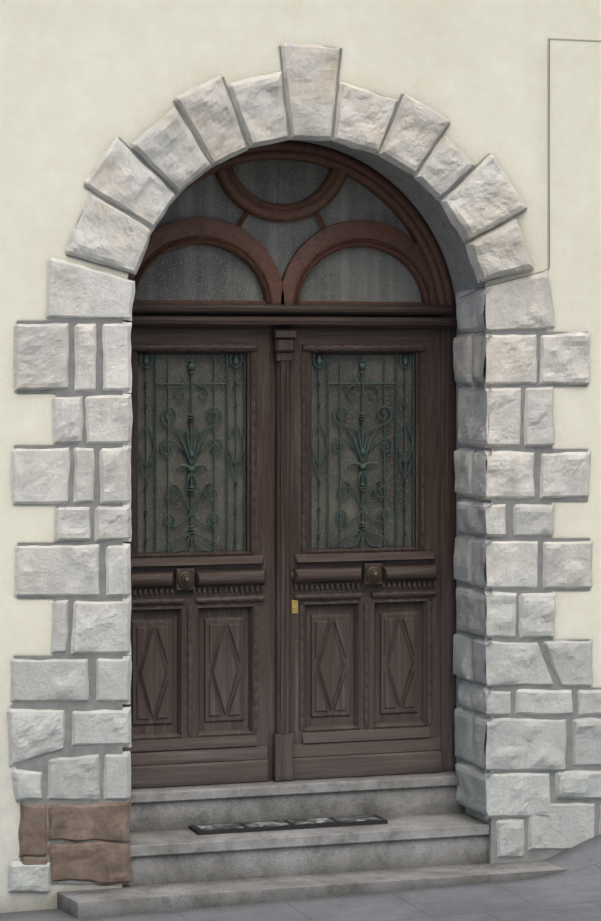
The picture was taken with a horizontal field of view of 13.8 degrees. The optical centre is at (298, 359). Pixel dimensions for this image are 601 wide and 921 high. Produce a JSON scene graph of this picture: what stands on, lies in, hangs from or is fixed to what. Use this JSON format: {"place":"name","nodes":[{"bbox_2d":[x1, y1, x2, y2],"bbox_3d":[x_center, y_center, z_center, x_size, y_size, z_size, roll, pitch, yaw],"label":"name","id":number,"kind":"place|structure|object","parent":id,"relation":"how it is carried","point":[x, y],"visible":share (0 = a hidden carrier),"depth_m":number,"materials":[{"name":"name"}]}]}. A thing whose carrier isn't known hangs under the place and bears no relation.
{"place":"outdoors","nodes":[
{"label":"outdoors","id":0,"kind":"place"},
{"bbox_2d":[0,834,600,920],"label":"pavement","id":1,"kind":"structure","parent":0,"point":[573,893],"depth_m":10.94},
{"bbox_2d":[127,139,489,862],"bbox_3d":[-0.028,0.647,11.630,2.170,3.900,0.562,0,0,-18],"label":"door reveal","id":2,"kind":"object","parent":1,"relation":"on","point":[435,217],"visible":0.12,"depth_m":11.82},
{"bbox_2d":[123,303,456,787],"bbox_3d":[-0.082,0.869,11.800,1.790,2.261,0.166,0,0,-18],"label":"door","id":3,"kind":"structure","parent":2,"relation":"in","point":[241,673],"depth_m":11.78,"materials":[{"name":"brown wood"}]},
{"bbox_2d":[137,353,414,553],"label":"door grilles","id":4,"kind":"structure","parent":3,"relation":"attached to","point":[362,453],"depth_m":11.74,"materials":[{"name":"green metal"}]},
{"bbox_2d":[177,566,381,587],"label":"door knobs","id":5,"kind":"object","parent":3,"relation":"attached to","point":[185,579],"depth_m":11.79,"materials":[{"name":"brown metal"}]},
{"bbox_2d":[291,600,297,613],"bbox_3d":[-0.016,1.175,11.797,0.034,0.065,0.011,0,0,-18],"label":"lock plate","id":6,"kind":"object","parent":3,"relation":"attached to","point":[294,606],"depth_m":11.80,"materials":[{"name":"gold metal"}]},
{"bbox_2d":[128,140,455,316],"bbox_3d":[-0.080,-0.603,11.794,1.780,0.890,0.078,0,0,-18],"label":"fanlight","id":7,"kind":"object","parent":2,"relation":"in","point":[198,272],"depth_m":11.81,"materials":[{"name":"brown wood"}]},
{"bbox_2d":[0,0,600,912],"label":"wall","id":8,"kind":"structure","parent":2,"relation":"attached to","point":[84,84],"depth_m":11.30,"materials":[{"name":"beige paint"}]},
{"bbox_2d":[7,42,600,893],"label":"door surround stones","id":9,"kind":"object","parent":2,"relation":"attached to","point":[483,196],"depth_m":11.35,"materials":[{"name":"grey stone"}]},
{"bbox_2d":[11,46,600,883],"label":"mortar joints","id":10,"kind":"object","parent":2,"relation":"attached to","point":[67,750],"depth_m":11.09,"materials":[{"name":"grey concrete"}]},
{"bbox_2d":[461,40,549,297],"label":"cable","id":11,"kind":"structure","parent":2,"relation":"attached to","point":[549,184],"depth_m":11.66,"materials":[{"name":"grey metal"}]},
{"bbox_2d":[548,38,600,270],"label":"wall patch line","id":12,"kind":"object","parent":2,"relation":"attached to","point":[548,127],"visible":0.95,"depth_m":11.72,"materials":[{"name":"beige paint"}]},
{"bbox_2d":[57,771,568,918],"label":"steps","id":13,"kind":"structure","parent":1,"relation":"on","point":[431,834],"depth_m":11.45,"materials":[{"name":"grey stone"}]},
{"bbox_2d":[189,815,387,834],"bbox_3d":[-0.044,2.169,11.579,0.920,0.018,0.160,0,0,-18],"label":"door mat","id":14,"kind":"object","parent":13,"relation":"on","point":[259,826],"depth_m":11.54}
]}

